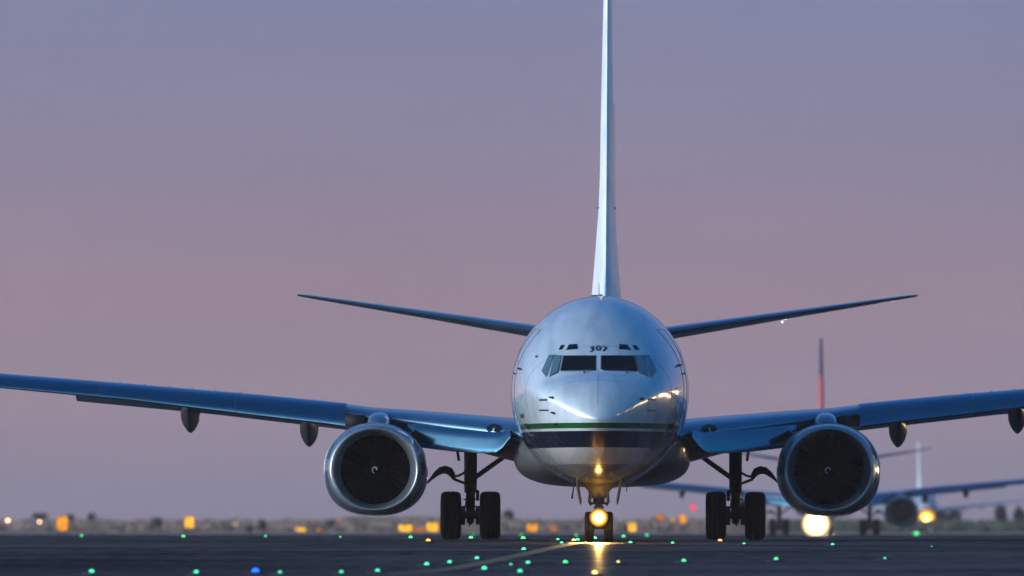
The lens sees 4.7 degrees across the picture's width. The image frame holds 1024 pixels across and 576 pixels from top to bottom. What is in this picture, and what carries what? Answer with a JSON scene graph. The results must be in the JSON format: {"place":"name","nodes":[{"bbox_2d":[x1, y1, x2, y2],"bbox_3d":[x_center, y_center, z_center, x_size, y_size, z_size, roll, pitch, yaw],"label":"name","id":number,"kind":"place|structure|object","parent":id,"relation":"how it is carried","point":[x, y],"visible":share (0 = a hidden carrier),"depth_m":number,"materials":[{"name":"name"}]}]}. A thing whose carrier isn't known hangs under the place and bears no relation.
{"place":"outdoors","nodes":[
{"label":"outdoors","id":0,"kind":"place"},
{"bbox_2d":[0,537,1023,575],"bbox_3d":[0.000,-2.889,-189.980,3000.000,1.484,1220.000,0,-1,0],"label":"taxiway","id":1,"kind":"structure","parent":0,"point":[363,556],"depth_m":206.48,"materials":[{"name":"grey asphalt"}]},
{"bbox_2d":[81,570,101,573],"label":"taxiway light","id":2,"kind":"object","parent":1,"relation":"on","point":[91,572],"visible":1,"depth_m":173.35,"materials":[{"name":"green glass"}]},
{"bbox_2d":[187,570,205,573],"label":"taxiway light","id":3,"kind":"object","parent":1,"relation":"on","point":[196,572],"visible":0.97,"depth_m":172.38,"materials":[{"name":"green glass"}]},
{"bbox_2d":[246,568,264,572],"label":"taxiway light","id":4,"kind":"object","parent":1,"relation":"on","point":[255,570],"visible":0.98,"depth_m":173.91,"materials":[{"name":"blue glass"}]},
{"bbox_2d":[331,570,351,573],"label":"taxiway light","id":5,"kind":"object","parent":1,"relation":"on","point":[341,572],"visible":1,"depth_m":172.88,"materials":[{"name":"green glass"}]},
{"bbox_2d":[367,569,387,572],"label":"taxiway light","id":6,"kind":"object","parent":1,"relation":"on","point":[377,571],"visible":0.97,"depth_m":174.86,"materials":[{"name":"green glass"}]},
{"bbox_2d":[474,566,494,570],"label":"taxiway light","id":7,"kind":"object","parent":1,"relation":"on","point":[484,568],"visible":1,"depth_m":178.35,"materials":[{"name":"green glass"}]},
{"bbox_2d":[384,541,596,573],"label":"taxiway centre line","id":8,"kind":"object","parent":1,"relation":"on","point":[488,561],"visible":0.96,"depth_m":198.60,"materials":[{"name":"yellow paint"}]},
{"bbox_2d":[0,0,1023,541],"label":"passenger airliner","id":9,"kind":"object","parent":1,"relation":"on","point":[600,392],"visible":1,"depth_m":265.49,"materials":[{"name":"grey metal"}]},
{"bbox_2d":[518,561,537,564],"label":"taxiway light","id":10,"kind":"object","parent":1,"relation":"on","point":[527,563],"visible":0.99,"depth_m":188.86,"materials":[{"name":"green glass"}]},
{"bbox_2d":[584,571,604,574],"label":"taxiway light","id":11,"kind":"object","parent":1,"relation":"on","point":[594,573],"visible":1,"depth_m":171.38,"materials":[{"name":"yellow glass"}]},
{"bbox_2d":[608,561,627,563],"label":"taxiway light","id":12,"kind":"object","parent":1,"relation":"on","point":[618,562],"visible":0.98,"depth_m":190.85,"materials":[{"name":"yellow glass"}]},
{"bbox_2d":[674,559,692,562],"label":"taxiway light","id":13,"kind":"object","parent":1,"relation":"on","point":[683,561],"visible":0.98,"depth_m":192.85,"materials":[{"name":"green glass"}]},
{"bbox_2d":[767,557,784,560],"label":"taxiway light","id":14,"kind":"object","parent":1,"relation":"on","point":[775,559],"visible":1,"depth_m":196.38,"materials":[{"name":"green glass"}]},
{"bbox_2d":[0,534,1023,536],"bbox_3d":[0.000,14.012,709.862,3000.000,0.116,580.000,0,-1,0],"label":"taxiway","id":15,"kind":"structure","parent":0,"point":[478,535],"depth_m":685.85,"materials":[{"name":"grey asphalt"}]},
{"bbox_2d":[57,516,67,533],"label":"airfield sign","id":16,"kind":"object","parent":15,"relation":"on","point":[62,523],"visible":0.91,"depth_m":959.81,"materials":[{"name":"orange"}]},
{"bbox_2d":[151,518,161,533],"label":"airfield sign","id":17,"kind":"object","parent":15,"relation":"on","point":[156,521],"visible":0.84,"depth_m":979.83,"materials":[{"name":"black"}]},
{"bbox_2d":[185,516,193,533],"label":"airfield sign","id":18,"kind":"object","parent":15,"relation":"on","point":[189,522],"visible":0.88,"depth_m":969.81,"materials":[{"name":"yellow"}]},
{"bbox_2d":[246,526,252,533],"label":"airfield sign","id":19,"kind":"object","parent":15,"relation":"on","point":[249,528],"visible":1,"depth_m":984.82,"materials":[{"name":"black"}]},
{"bbox_2d":[257,519,264,533],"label":"airfield sign","id":20,"kind":"object","parent":15,"relation":"on","point":[260,523],"visible":1,"depth_m":989.83,"materials":[{"name":"black"}]},
{"bbox_2d":[398,525,411,533],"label":"airfield sign","id":21,"kind":"object","parent":15,"relation":"on","point":[404,528],"visible":0.91,"depth_m":929.81,"materials":[{"name":"yellow"}]},
{"bbox_2d":[412,528,425,533],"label":"airfield sign","id":22,"kind":"object","parent":15,"relation":"on","point":[423,530],"visible":0.89,"depth_m":934.80,"materials":[{"name":"orange"}]},
{"bbox_2d":[427,523,437,533],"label":"airfield sign","id":23,"kind":"object","parent":15,"relation":"on","point":[432,527],"visible":0.91,"depth_m":939.81,"materials":[{"name":"yellow"}]},
{"bbox_2d":[527,524,537,533],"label":"airfield sign","id":24,"kind":"object","parent":15,"relation":"on","point":[532,527],"visible":0.88,"depth_m":949.81,"materials":[{"name":"orange"}]},
{"bbox_2d":[551,525,555,533],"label":"airfield sign","id":25,"kind":"object","parent":15,"relation":"on","point":[553,528],"visible":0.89,"depth_m":954.80,"materials":[{"name":"orange"}]},
{"bbox_2d":[623,525,626,533],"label":"airfield sign","id":26,"kind":"object","parent":15,"relation":"on","point":[624,528],"visible":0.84,"depth_m":959.83,"materials":[{"name":"black"}]},
{"bbox_2d":[628,523,635,533],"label":"airfield sign","id":27,"kind":"object","parent":15,"relation":"on","point":[631,527],"visible":0.9,"depth_m":929.81,"materials":[{"name":"yellow"}]},
{"bbox_2d":[641,338,1023,534],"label":"passenger airliner","id":28,"kind":"object","parent":15,"relation":"on","point":[901,508],"visible":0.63,"depth_m":790.00,"materials":[{"name":"metal"}]},
{"bbox_2d":[0,533,1023,533],"bbox_3d":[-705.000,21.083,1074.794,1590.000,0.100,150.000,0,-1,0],"label":"concrete strip","id":29,"kind":"object","parent":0,"point":[479,533],"depth_m":1051.24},
{"bbox_2d":[295,528,305,533],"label":"airfield sign","id":30,"kind":"object","parent":29,"relation":"on","point":[300,529],"visible":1,"depth_m":1039.78,"materials":[{"name":"orange"}]},
{"bbox_2d":[656,514,664,532],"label":"airfield sign","id":31,"kind":"object","parent":29,"relation":"on","point":[660,517],"visible":0.89,"depth_m":1099.80,"materials":[{"name":"orange"}]},
{"bbox_2d":[679,515,685,532],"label":"airfield sign","id":32,"kind":"object","parent":29,"relation":"on","point":[682,518],"visible":0.91,"depth_m":1099.79,"materials":[{"name":"orange"}]},
{"bbox_2d":[0,0,1023,524],"label":"sky","id":33,"kind":"structure","parent":0,"point":[174,174],"materials":[{"name":"purple"}]},
{"bbox_2d":[1,529,1023,532],"bbox_3d":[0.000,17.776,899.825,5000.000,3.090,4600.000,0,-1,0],"label":"ground","id":34,"kind":"structure","parent":0,"point":[103,531],"depth_m":1197.01,"materials":[{"name":"brown plant"}]},
{"bbox_2d":[32,513,47,520],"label":"tree","id":35,"kind":"object","parent":34,"relation":"on","point":[39,516],"visible":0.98,"depth_m":1499.22,"materials":[{"name":"green plant"}]},
{"bbox_2d":[67,514,74,521],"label":"tree","id":36,"kind":"object","parent":34,"relation":"on","point":[71,516],"visible":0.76,"depth_m":1499.41,"materials":[{"name":"green plant"}]},
{"bbox_2d":[87,513,95,520],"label":"tree","id":37,"kind":"object","parent":34,"relation":"on","point":[91,516],"visible":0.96,"depth_m":1499.34,"materials":[{"name":"green plant"}]},
{"bbox_2d":[0,518,346,532],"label":"scrub","id":38,"kind":"object","parent":34,"relation":"on","point":[209,525],"visible":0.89,"depth_m":1239.33,"materials":[{"name":"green plant"}]},
{"bbox_2d":[324,519,335,526],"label":"tree","id":39,"kind":"object","parent":34,"relation":"on","point":[330,522],"visible":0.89,"depth_m":1299.45,"materials":[{"name":"green plant"}]},
{"bbox_2d":[333,515,518,532],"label":"scrub","id":40,"kind":"object","parent":34,"relation":"on","point":[390,524],"visible":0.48,"depth_m":1214.62,"materials":[{"name":"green plant"}]},
{"bbox_2d":[502,509,513,518],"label":"tree","id":41,"kind":"object","parent":34,"relation":"on","point":[508,513],"visible":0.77,"depth_m":1449.38,"materials":[{"name":"green plant"}]},
{"bbox_2d":[500,517,777,532],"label":"scrub","id":42,"kind":"object","parent":34,"relation":"on","point":[577,525],"visible":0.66,"depth_m":1214.11,"materials":[{"name":"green plant"}]},
{"bbox_2d":[765,518,1023,532],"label":"scrub","id":43,"kind":"object","parent":34,"relation":"on","point":[956,525],"visible":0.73,"depth_m":1230.37,"materials":[{"name":"plant"}]},
{"bbox_2d":[934,509,951,521],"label":"tree","id":44,"kind":"object","parent":34,"relation":"on","point":[940,515],"visible":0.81,"depth_m":1449.40,"materials":[{"name":"green plant"}]},
{"bbox_2d":[863,442,1023,521],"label":"passenger airliner","id":45,"kind":"object","parent":34,"relation":"on","point":[928,509],"visible":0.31,"depth_m":1894.59,"materials":[{"name":"metal"}]},
{"bbox_2d":[994,504,1007,521],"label":"tree","id":46,"kind":"object","parent":34,"relation":"on","point":[1001,513],"visible":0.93,"depth_m":1349.51,"materials":[{"name":"green plant"}]},
{"bbox_2d":[1013,505,1023,522],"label":"tree","id":47,"kind":"object","parent":34,"relation":"on","point":[1018,512],"visible":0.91,"depth_m":1349.38,"materials":[{"name":"green plant"}]}
]}

